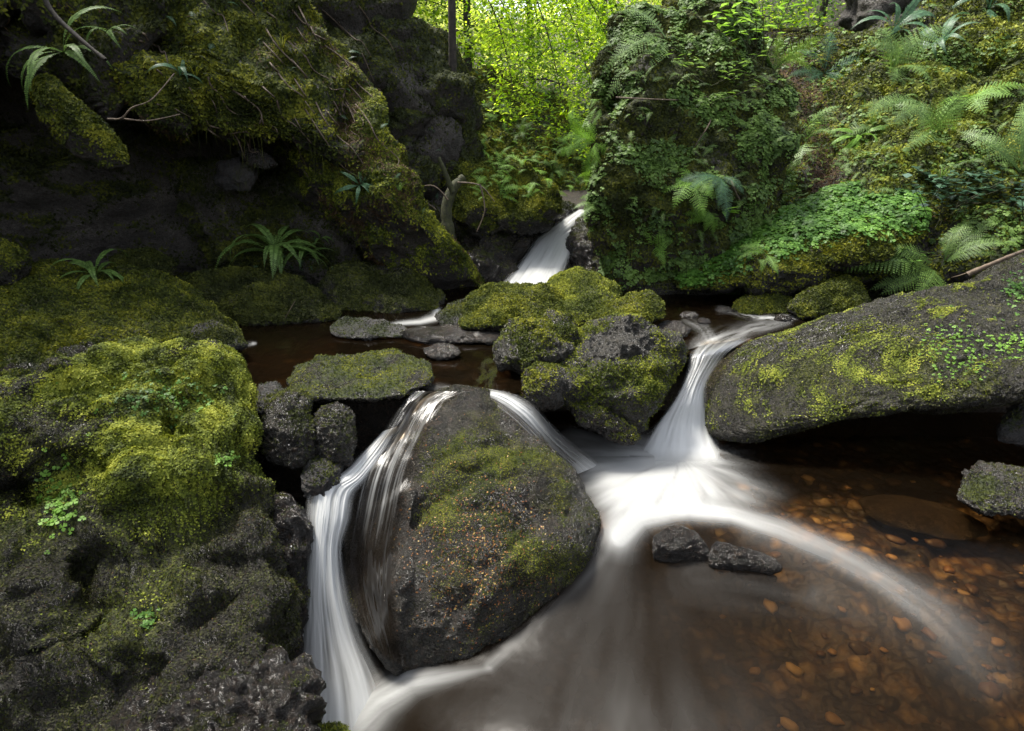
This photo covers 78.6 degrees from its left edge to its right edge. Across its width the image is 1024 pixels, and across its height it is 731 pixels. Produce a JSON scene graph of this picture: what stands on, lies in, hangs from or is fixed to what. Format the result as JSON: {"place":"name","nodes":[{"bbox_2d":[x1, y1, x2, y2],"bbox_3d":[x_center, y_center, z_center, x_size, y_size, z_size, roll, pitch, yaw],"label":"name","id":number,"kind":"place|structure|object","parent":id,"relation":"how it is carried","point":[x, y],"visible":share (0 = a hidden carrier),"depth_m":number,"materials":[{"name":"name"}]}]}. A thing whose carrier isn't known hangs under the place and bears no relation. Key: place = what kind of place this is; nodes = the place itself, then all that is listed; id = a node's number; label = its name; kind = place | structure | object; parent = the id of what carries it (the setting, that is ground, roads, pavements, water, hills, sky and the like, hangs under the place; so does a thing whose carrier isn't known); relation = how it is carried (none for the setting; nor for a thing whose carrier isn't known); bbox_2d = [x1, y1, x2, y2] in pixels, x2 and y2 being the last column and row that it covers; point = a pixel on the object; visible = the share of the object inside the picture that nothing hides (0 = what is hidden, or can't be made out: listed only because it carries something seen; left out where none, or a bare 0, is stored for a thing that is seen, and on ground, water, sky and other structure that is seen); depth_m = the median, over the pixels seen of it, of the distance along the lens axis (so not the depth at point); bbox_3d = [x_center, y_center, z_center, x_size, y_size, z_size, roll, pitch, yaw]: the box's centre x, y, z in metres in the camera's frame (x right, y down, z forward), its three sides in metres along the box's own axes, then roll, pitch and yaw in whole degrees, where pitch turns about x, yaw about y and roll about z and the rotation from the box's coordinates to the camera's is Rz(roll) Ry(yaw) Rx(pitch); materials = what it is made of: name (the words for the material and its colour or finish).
{"place":"outdoors","nodes":[
{"label":"outdoors","id":0,"kind":"place"},
{"bbox_2d":[0,0,169,122],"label":"bank","id":1,"kind":"structure","parent":0,"point":[104,98],"depth_m":4.07,"materials":[{"name":"plant"}]},
{"bbox_2d":[5,6,126,105],"bbox_3d":[-2.786,-1.896,3.845,0.753,0.622,0.439,-6,22,-15],"label":"fern","id":2,"kind":"object","parent":1,"relation":"on","point":[31,70],"visible":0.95,"depth_m":3.84,"materials":[{"name":"green plant"}]},
{"bbox_2d":[28,72,129,170],"bbox_3d":[-2.764,-1.548,3.978,0.840,0.578,0.398,11,24,25],"label":"mossy rock","id":3,"kind":"object","parent":1,"relation":"attached to","point":[77,128],"visible":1,"depth_m":3.81,"materials":[{"name":"green stone"}]},
{"bbox_2d":[0,0,373,172],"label":"bank","id":4,"kind":"structure","parent":0,"point":[239,56],"depth_m":4.35,"materials":[{"name":"green plant"}]},
{"bbox_2d":[42,0,106,61],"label":"branch","id":5,"kind":"object","parent":4,"relation":"on","point":[60,21],"visible":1,"depth_m":3.72,"materials":[{"name":"grey plant"}]},
{"bbox_2d":[238,144,277,169],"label":"boulder","id":6,"kind":"object","parent":4,"relation":"on","point":[269,161],"visible":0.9,"depth_m":4.61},
{"bbox_2d":[131,49,765,277],"bbox_3d":[-0.620,-1.783,5.224,5.724,1.932,2.144,0,21,0],"label":"hanging moss","id":7,"kind":"object","parent":4,"relation":"hanging from","point":[337,165],"visible":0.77,"depth_m":4.64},
{"bbox_2d":[0,0,469,276],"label":"bank","id":8,"kind":"structure","parent":0,"point":[58,200],"depth_m":5.04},
{"bbox_2d":[168,149,362,286],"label":"bank","id":9,"kind":"structure","parent":0,"point":[228,217],"depth_m":5.08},
{"bbox_2d":[214,156,257,191],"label":"boulder","id":10,"kind":"object","parent":9,"relation":"on","point":[224,180],"visible":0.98,"depth_m":4.69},
{"bbox_2d":[215,223,331,272],"bbox_3d":[-1.928,-0.881,4.993,0.917,0.444,0.912,0,26,0],"label":"fern","id":11,"kind":"object","parent":9,"relation":"on","point":[271,240],"visible":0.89,"depth_m":4.94,"materials":[{"name":"green plant"}]},
{"bbox_2d":[304,427,395,729],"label":"waterfall","id":12,"kind":"structure","parent":0,"point":[331,646],"depth_m":2.67,"materials":[{"name":"liquid"}]},
{"bbox_2d":[273,56,484,289],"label":"bank","id":13,"kind":"structure","parent":0,"point":[384,221],"depth_m":4.75,"materials":[{"name":"green plant"}]},
{"bbox_2d":[136,0,398,191],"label":"roots","id":14,"kind":"object","parent":13,"relation":"attached to","point":[276,70],"visible":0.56,"depth_m":4.55,"materials":[{"name":"brown plant"}]},
{"bbox_2d":[441,174,466,237],"bbox_3d":[-0.487,-1.293,5.106,0.142,0.505,0.273,13,25,30],"label":"tree stump","id":15,"kind":"object","parent":13,"relation":"on","point":[446,215],"visible":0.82,"depth_m":5.06,"materials":[{"name":"wood"}]},
{"bbox_2d":[348,409,410,665],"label":"waterfall","id":16,"kind":"structure","parent":0,"point":[375,518],"depth_m":2.77,"materials":[{"name":"liquid"}]},
{"bbox_2d":[276,13,485,240],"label":"bank","id":17,"kind":"structure","parent":0,"point":[421,46],"depth_m":5.39,"materials":[{"name":"plant"}]},
{"bbox_2d":[440,156,562,238],"bbox_3d":[-0.095,-1.557,5.734,1.101,0.729,0.968,0,21,0],"label":"boulder","id":18,"kind":"object","parent":17,"relation":"on","point":[537,212],"visible":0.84,"depth_m":5.46,"materials":[{"name":"plant"}]},
{"bbox_2d":[258,337,757,416],"bbox_3d":[-1.167,-0.188,4.317,8.149,0.035,2.866,0,21,0],"label":"stream bed","id":19,"kind":"object","parent":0,"point":[725,345],"visible":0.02,"depth_m":4.15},
{"bbox_2d":[0,338,113,377],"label":"boulder","id":20,"kind":"object","parent":19,"relation":"on","point":[73,350],"visible":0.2,"depth_m":3.43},
{"bbox_2d":[0,258,243,375],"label":"mossy mound","id":21,"kind":"object","parent":19,"relation":"on","point":[45,313],"visible":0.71,"depth_m":3.89,"materials":[{"name":"green plant"}]},
{"bbox_2d":[51,249,127,289],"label":"fern","id":22,"kind":"object","parent":21,"relation":"on","point":[90,268],"visible":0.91,"depth_m":4.23,"materials":[{"name":"green plant"}]},
{"bbox_2d":[108,246,177,275],"bbox_3d":[-2.779,-0.759,4.741,0.695,0.295,0.443,9,23,22],"label":"mossy mound","id":23,"kind":"object","parent":21,"relation":"on","point":[144,257],"visible":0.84,"depth_m":4.59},
{"bbox_2d":[189,319,247,350],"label":"boulder","id":24,"kind":"object","parent":21,"relation":"on","point":[212,329],"visible":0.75,"depth_m":3.62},
{"bbox_2d":[178,265,341,325],"bbox_3d":[-1.963,-0.491,4.621,1.514,0.415,0.905,0,21,0],"label":"mossy mound","id":25,"kind":"object","parent":19,"relation":"on","point":[250,295],"visible":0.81,"depth_m":4.43,"materials":[{"name":"plant"}]},
{"bbox_2d":[286,347,434,404],"bbox_3d":[-0.825,0.067,3.421,0.833,0.202,0.889,0,21,0],"label":"rock slab","id":26,"kind":"object","parent":19,"relation":"on","point":[376,375],"visible":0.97,"depth_m":3.28,"materials":[{"name":"green stone"}]},
{"bbox_2d":[621,278,717,294],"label":"boulder","id":27,"kind":"object","parent":19,"relation":"on","point":[664,287],"visible":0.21,"depth_m":5.00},
{"bbox_2d":[582,0,805,294],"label":"rock pillar","id":28,"kind":"object","parent":19,"relation":"on","point":[656,175],"visible":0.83,"depth_m":4.76,"materials":[{"name":"green plant"}]},
{"bbox_2d":[561,110,615,184],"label":"fern","id":29,"kind":"object","parent":28,"relation":"on","point":[582,134],"visible":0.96,"depth_m":4.68,"materials":[{"name":"green plant"}]},
{"bbox_2d":[586,8,667,100],"bbox_3d":[0.895,-2.452,4.846,0.664,0.315,0.912,7,62,17],"label":"fern","id":30,"kind":"object","parent":28,"relation":"on","point":[639,43],"visible":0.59,"depth_m":4.67,"materials":[{"name":"green plant"}]},
{"bbox_2d":[662,167,713,216],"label":"fern","id":31,"kind":"object","parent":28,"relation":"on","point":[691,188],"visible":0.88,"depth_m":4.50,"materials":[{"name":"green plant"}]},
{"bbox_2d":[685,207,718,233],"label":"fern","id":32,"kind":"object","parent":28,"relation":"on","point":[702,216],"visible":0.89,"depth_m":4.67,"materials":[{"name":"green plant"}]},
{"bbox_2d":[678,171,743,219],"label":"fern","id":33,"kind":"object","parent":28,"relation":"on","point":[703,178],"visible":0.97,"depth_m":4.51,"materials":[{"name":"green plant"}]},
{"bbox_2d":[666,50,784,101],"bbox_3d":[1.522,-2.082,4.539,0.833,0.374,0.762,6,22,14],"label":"shrub","id":34,"kind":"object","parent":28,"relation":"on","point":[724,77],"visible":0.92,"depth_m":4.57,"materials":[{"name":"green plant"}]},
{"bbox_2d":[703,0,799,66],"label":"shrub","id":35,"kind":"object","parent":28,"relation":"on","point":[718,25],"visible":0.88,"depth_m":4.76,"materials":[{"name":"green plant"}]},
{"bbox_2d":[761,35,824,80],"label":"fern","id":36,"kind":"object","parent":28,"relation":"on","point":[791,57],"visible":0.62,"depth_m":5.21,"materials":[{"name":"green plant"}]},
{"bbox_2d":[732,292,792,314],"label":"boulder","id":37,"kind":"object","parent":19,"relation":"on","point":[765,303],"visible":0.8,"depth_m":4.56,"materials":[{"name":"plant"}]},
{"bbox_2d":[237,281,812,414],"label":"water","id":38,"kind":"structure","parent":0,"point":[272,353],"depth_m":3.97,"materials":[{"name":"liquid"}]},
{"bbox_2d":[0,335,305,730],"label":"boulder","id":39,"kind":"object","parent":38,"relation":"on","point":[140,544],"visible":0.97,"depth_m":2.39,"materials":[{"name":"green stone"}]},
{"bbox_2d":[107,642,326,730],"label":"boulder","id":40,"kind":"object","parent":39,"relation":"on","point":[274,688],"visible":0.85,"depth_m":2.00,"materials":[{"name":"stone"}]},
{"bbox_2d":[271,492,313,660],"bbox_3d":[-0.987,0.936,2.704,0.269,0.745,0.423,0,21,0],"label":"boulder","id":41,"kind":"object","parent":39,"relation":"on","point":[293,526],"visible":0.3,"depth_m":2.65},
{"bbox_2d":[255,380,286,415],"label":"boulder","id":42,"kind":"object","parent":38,"relation":"on","point":[266,390],"visible":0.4,"depth_m":3.07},
{"bbox_2d":[260,386,316,468],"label":"boulder","id":43,"kind":"object","parent":38,"relation":"on","point":[288,436],"visible":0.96,"depth_m":2.86,"materials":[{"name":"stone"}]},
{"bbox_2d":[300,455,343,498],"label":"boulder","id":44,"kind":"object","parent":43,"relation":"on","point":[319,475],"visible":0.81,"depth_m":2.79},
{"bbox_2d":[314,400,357,467],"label":"boulder","id":45,"kind":"object","parent":44,"relation":"on","point":[336,434],"visible":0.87,"depth_m":2.87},
{"bbox_2d":[330,315,406,340],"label":"boulder","id":46,"kind":"object","parent":38,"relation":"on","point":[364,328],"visible":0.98,"depth_m":4.07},
{"bbox_2d":[318,259,446,312],"bbox_3d":[-1.002,-0.577,4.908,1.013,0.451,0.900,0,21,0],"label":"boulder","id":47,"kind":"object","parent":38,"relation":"on","point":[355,285],"visible":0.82,"depth_m":4.75,"materials":[{"name":"plant"}]},
{"bbox_2d":[424,343,460,360],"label":"boulder","id":48,"kind":"object","parent":38,"relation":"in","point":[441,351],"visible":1,"depth_m":3.66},
{"bbox_2d":[434,298,464,325],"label":"boulder","id":49,"kind":"object","parent":38,"relation":"on","point":[449,313],"visible":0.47,"depth_m":4.24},
{"bbox_2d":[399,321,500,344],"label":"boulder","id":50,"kind":"object","parent":38,"relation":"on","point":[446,333],"visible":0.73,"depth_m":3.94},
{"bbox_2d":[458,280,563,331],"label":"boulder","id":51,"kind":"object","parent":38,"relation":"on","point":[491,306],"visible":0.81,"depth_m":4.09,"materials":[{"name":"plant"}]},
{"bbox_2d":[492,308,580,374],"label":"boulder","id":52,"kind":"object","parent":38,"relation":"on","point":[519,346],"visible":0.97,"depth_m":3.42,"materials":[{"name":"green stone"}]},
{"bbox_2d":[519,360,567,412],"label":"boulder","id":53,"kind":"object","parent":38,"relation":"on","point":[544,385],"visible":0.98,"depth_m":3.21,"materials":[{"name":"green stone"}]},
{"bbox_2d":[545,266,621,326],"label":"boulder","id":54,"kind":"object","parent":38,"relation":"on","point":[585,293],"visible":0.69,"depth_m":4.27,"materials":[{"name":"plant"}]},
{"bbox_2d":[558,311,688,432],"bbox_3d":[0.593,0.029,3.652,0.964,0.649,0.831,0,21,0],"label":"boulder","id":55,"kind":"object","parent":38,"relation":"on","point":[627,366],"visible":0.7,"depth_m":3.42,"materials":[{"name":"grey stone"}]},
{"bbox_2d":[571,400,640,445],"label":"boulder","id":56,"kind":"object","parent":55,"relation":"on","point":[607,424],"visible":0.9,"depth_m":3.29,"materials":[{"name":"green stone"}]},
{"bbox_2d":[589,289,665,323],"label":"boulder","id":57,"kind":"object","parent":38,"relation":"on","point":[648,305],"visible":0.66,"depth_m":4.07,"materials":[{"name":"plant"}]},
{"bbox_2d":[657,320,691,337],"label":"boulder","id":58,"kind":"object","parent":38,"relation":"on","point":[683,329],"visible":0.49,"depth_m":4.06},
{"bbox_2d":[741,239,841,297],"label":"boulder","id":59,"kind":"object","parent":38,"relation":"on","point":[793,281],"visible":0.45,"depth_m":4.56,"materials":[{"name":"plant"}]},
{"bbox_2d":[786,274,870,319],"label":"boulder","id":60,"kind":"object","parent":38,"relation":"on","point":[841,293],"visible":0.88,"depth_m":4.39,"materials":[{"name":"plant"}]},
{"bbox_2d":[469,65,595,190],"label":"bank","id":61,"kind":"structure","parent":0,"point":[482,94],"depth_m":8.42,"materials":[{"name":"green plant"}]},
{"bbox_2d":[490,392,596,473],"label":"waterfall","id":62,"kind":"structure","parent":0,"point":[524,411],"depth_m":3.14,"materials":[{"name":"liquid"}]},
{"bbox_2d":[509,210,584,284],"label":"waterfall","id":63,"kind":"structure","parent":0,"point":[544,261],"depth_m":5.55,"materials":[{"name":"liquid"}]},
{"bbox_2d":[645,349,715,458],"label":"waterfall","id":64,"kind":"structure","parent":0,"point":[681,431],"depth_m":3.62,"materials":[{"name":"liquid"}]},
{"bbox_2d":[343,435,1023,730],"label":"water","id":65,"kind":"structure","parent":0,"point":[618,635],"depth_m":2.47,"materials":[{"name":"liquid"}]},
{"bbox_2d":[342,384,600,675],"bbox_3d":[-0.247,0.732,2.995,1.187,1.048,1.114,-14,26,-32],"label":"boulder","id":66,"kind":"object","parent":65,"relation":"on","point":[498,527],"visible":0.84,"depth_m":2.73,"materials":[{"name":"grey stone"}]},
{"bbox_2d":[707,541,782,574],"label":"boulder","id":67,"kind":"object","parent":65,"relation":"on","point":[723,555],"visible":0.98,"depth_m":2.77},
{"bbox_2d":[703,253,1023,443],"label":"rock slab","id":68,"kind":"object","parent":65,"relation":"on","point":[953,348],"visible":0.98,"depth_m":3.52,"materials":[{"name":"grey stone"}]},
{"bbox_2d":[957,460,1023,518],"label":"boulder","id":69,"kind":"object","parent":65,"relation":"on","point":[991,489],"visible":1,"depth_m":2.96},
{"bbox_2d":[996,403,1023,447],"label":"boulder","id":70,"kind":"object","parent":65,"relation":"on","point":[1010,428],"visible":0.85,"depth_m":3.33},
{"bbox_2d":[416,0,1010,437],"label":"ground","id":71,"kind":"structure","parent":0,"point":[982,422],"depth_m":4.06,"materials":[{"name":"plant"}]},
{"bbox_2d":[0,236,32,285],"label":"mossy mound","id":72,"kind":"object","parent":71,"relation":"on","point":[15,263],"visible":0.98,"depth_m":4.00,"materials":[{"name":"green plant"}]},
{"bbox_2d":[257,396,420,588],"bbox_3d":[-0.907,0.922,3.328,1.276,1.634,0.983,0,21,0],"label":"boulder","id":73,"kind":"object","parent":71,"relation":"on","point":[374,420],"visible":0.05,"depth_m":3.29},
{"bbox_2d":[460,231,537,281],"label":"boulder","id":74,"kind":"object","parent":71,"relation":"on","point":[498,256],"visible":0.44,"depth_m":5.52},
{"bbox_2d":[413,0,584,84],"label":"tree","id":75,"kind":"object","parent":71,"relation":"on","point":[436,17],"visible":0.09,"depth_m":17.69,"materials":[{"name":"green plant"}]},
{"bbox_2d":[412,0,588,114],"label":"tree","id":76,"kind":"object","parent":71,"relation":"on","point":[465,43],"visible":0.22,"depth_m":10.15,"materials":[{"name":"green plant"}]},
{"bbox_2d":[469,83,606,202],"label":"undergrowth","id":77,"kind":"object","parent":71,"relation":"on","point":[512,167],"visible":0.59,"depth_m":5.48,"materials":[{"name":"green plant"}]},
{"bbox_2d":[424,0,657,68],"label":"woodland","id":78,"kind":"object","parent":71,"relation":"on","point":[521,9],"visible":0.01,"depth_m":24.73,"materials":[{"name":"green plant"}]},
{"bbox_2d":[448,0,635,160],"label":"tree","id":79,"kind":"object","parent":71,"relation":"on","point":[452,33],"visible":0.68,"depth_m":6.36,"materials":[{"name":"green plant"}]},
{"bbox_2d":[459,0,628,91],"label":"tree","id":80,"kind":"object","parent":71,"relation":"on","point":[533,45],"visible":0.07,"depth_m":13.92,"materials":[{"name":"green plant"}]},
{"bbox_2d":[494,0,660,92],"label":"tree","id":81,"kind":"object","parent":71,"relation":"on","point":[547,55],"visible":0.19,"depth_m":10.23,"materials":[{"name":"green plant"}]},
{"bbox_2d":[565,215,600,274],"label":"boulder","id":82,"kind":"object","parent":71,"relation":"on","point":[579,246],"visible":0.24,"depth_m":5.46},
{"bbox_2d":[416,0,845,157],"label":"foliage","id":83,"kind":"object","parent":71,"relation":"on","point":[803,22],"visible":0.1,"depth_m":10.61,"materials":[{"name":"green plant"}]},
{"bbox_2d":[655,0,840,29],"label":"tree","id":84,"kind":"object","parent":71,"relation":"on","point":[803,10],"visible":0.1,"depth_m":10.83,"materials":[{"name":"green plant"}]},
{"bbox_2d":[534,427,1023,718],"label":"stream bed","id":85,"kind":"object","parent":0,"point":[770,472],"visible":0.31,"depth_m":3.00,"materials":[{"name":"liquid"}]},
{"bbox_2d":[652,525,708,562],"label":"boulder","id":86,"kind":"object","parent":85,"relation":"on","point":[675,543],"visible":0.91,"depth_m":2.84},
{"bbox_2d":[738,466,1023,697],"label":"pebbles","id":87,"kind":"object","parent":85,"relation":"on","point":[904,624],"visible":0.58,"depth_m":2.69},
{"bbox_2d":[858,494,988,539],"bbox_3d":[2.018,0.745,3.089,0.552,0.101,0.302,11,24,25],"label":"boulder","id":88,"kind":"object","parent":85,"relation":"on","point":[926,517],"visible":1,"depth_m":3.02,"materials":[{"name":"stone"}]},
{"bbox_2d":[837,0,921,31],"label":"boulder","id":89,"kind":"structure","parent":0,"point":[854,13],"depth_m":6.88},
{"bbox_2d":[764,0,1023,297],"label":"bank","id":90,"kind":"structure","parent":0,"point":[989,38],"depth_m":5.58,"materials":[{"name":"green plant"}]},
{"bbox_2d":[672,180,931,293],"bbox_3d":[2.253,-1.014,4.924,2.004,0.842,1.153,0,21,0],"label":"rock ledge","id":91,"kind":"object","parent":90,"relation":"on","point":[845,230],"visible":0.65,"depth_m":4.67,"materials":[{"name":"green plant"}]},
{"bbox_2d":[595,1,1023,278],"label":"undergrowth","id":92,"kind":"object","parent":90,"relation":"on","point":[807,153],"visible":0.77,"depth_m":4.80,"materials":[{"name":"green plant"}]},
{"bbox_2d":[794,105,841,166],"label":"fern","id":93,"kind":"object","parent":90,"relation":"on","point":[814,129],"visible":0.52,"depth_m":5.79,"materials":[{"name":"green plant"}]},
{"bbox_2d":[787,32,862,82],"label":"fern","id":94,"kind":"object","parent":90,"relation":"on","point":[819,61],"visible":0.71,"depth_m":6.46,"materials":[{"name":"green plant"}]},
{"bbox_2d":[826,125,889,152],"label":"fern","id":95,"kind":"object","parent":90,"relation":"on","point":[855,140],"visible":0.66,"depth_m":5.61,"materials":[{"name":"green plant"}]},
{"bbox_2d":[840,244,945,294],"bbox_3d":[2.740,-0.602,4.478,0.681,0.265,0.958,-1,62,-2],"label":"fern","id":96,"kind":"object","parent":90,"relation":"on","point":[916,265],"visible":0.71,"depth_m":4.46,"materials":[{"name":"green plant"}]},
{"bbox_2d":[855,0,935,35],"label":"fern","id":97,"kind":"object","parent":90,"relation":"on","point":[909,12],"visible":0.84,"depth_m":6.23,"materials":[{"name":"green plant"}]},
{"bbox_2d":[859,92,931,135],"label":"fern","id":98,"kind":"object","parent":90,"relation":"on","point":[888,104],"visible":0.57,"depth_m":5.50,"materials":[{"name":"green plant"}]},
{"bbox_2d":[857,24,949,83],"bbox_3d":[3.646,-2.841,5.790,0.863,0.800,0.330,-3,-19,-8],"label":"fern","id":99,"kind":"object","parent":90,"relation":"on","point":[901,54],"visible":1,"depth_m":5.79,"materials":[{"name":"green plant"}]},
{"bbox_2d":[893,83,972,151],"bbox_3d":[3.401,-1.891,5.077,0.584,0.738,0.282,7,22,17],"label":"fern","id":100,"kind":"object","parent":90,"relation":"on","point":[948,117],"visible":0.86,"depth_m":5.07,"materials":[{"name":"green plant"}]},
{"bbox_2d":[918,12,982,59],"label":"fern","id":101,"kind":"object","parent":90,"relation":"on","point":[951,23],"visible":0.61,"depth_m":5.91,"materials":[{"name":"green plant"}]},
{"bbox_2d":[893,170,1023,230],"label":"ivy plant","id":102,"kind":"object","parent":90,"relation":"on","point":[941,196],"visible":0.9,"depth_m":4.55,"materials":[{"name":"green plant"}]},
{"bbox_2d":[911,166,1020,203],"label":"ivy plant","id":103,"kind":"object","parent":90,"relation":"on","point":[930,176],"visible":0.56,"depth_m":4.75,"materials":[{"name":"green plant"}]},
{"bbox_2d":[939,219,1019,263],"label":"fern","id":104,"kind":"object","parent":90,"relation":"on","point":[961,249],"visible":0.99,"depth_m":4.44,"materials":[{"name":"green plant"}]},
{"bbox_2d":[936,80,1023,122],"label":"fern","id":105,"kind":"object","parent":90,"relation":"on","point":[993,91],"visible":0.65,"depth_m":5.25,"materials":[{"name":"green plant"}]},
{"bbox_2d":[962,100,1023,171],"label":"fern","id":106,"kind":"object","parent":90,"relation":"on","point":[1007,155],"visible":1,"depth_m":4.74,"materials":[{"name":"green plant"}]},
{"bbox_2d":[978,166,1023,216],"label":"ivy plant","id":107,"kind":"object","parent":90,"relation":"on","point":[1020,203],"visible":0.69,"depth_m":4.60,"materials":[{"name":"green plant"}]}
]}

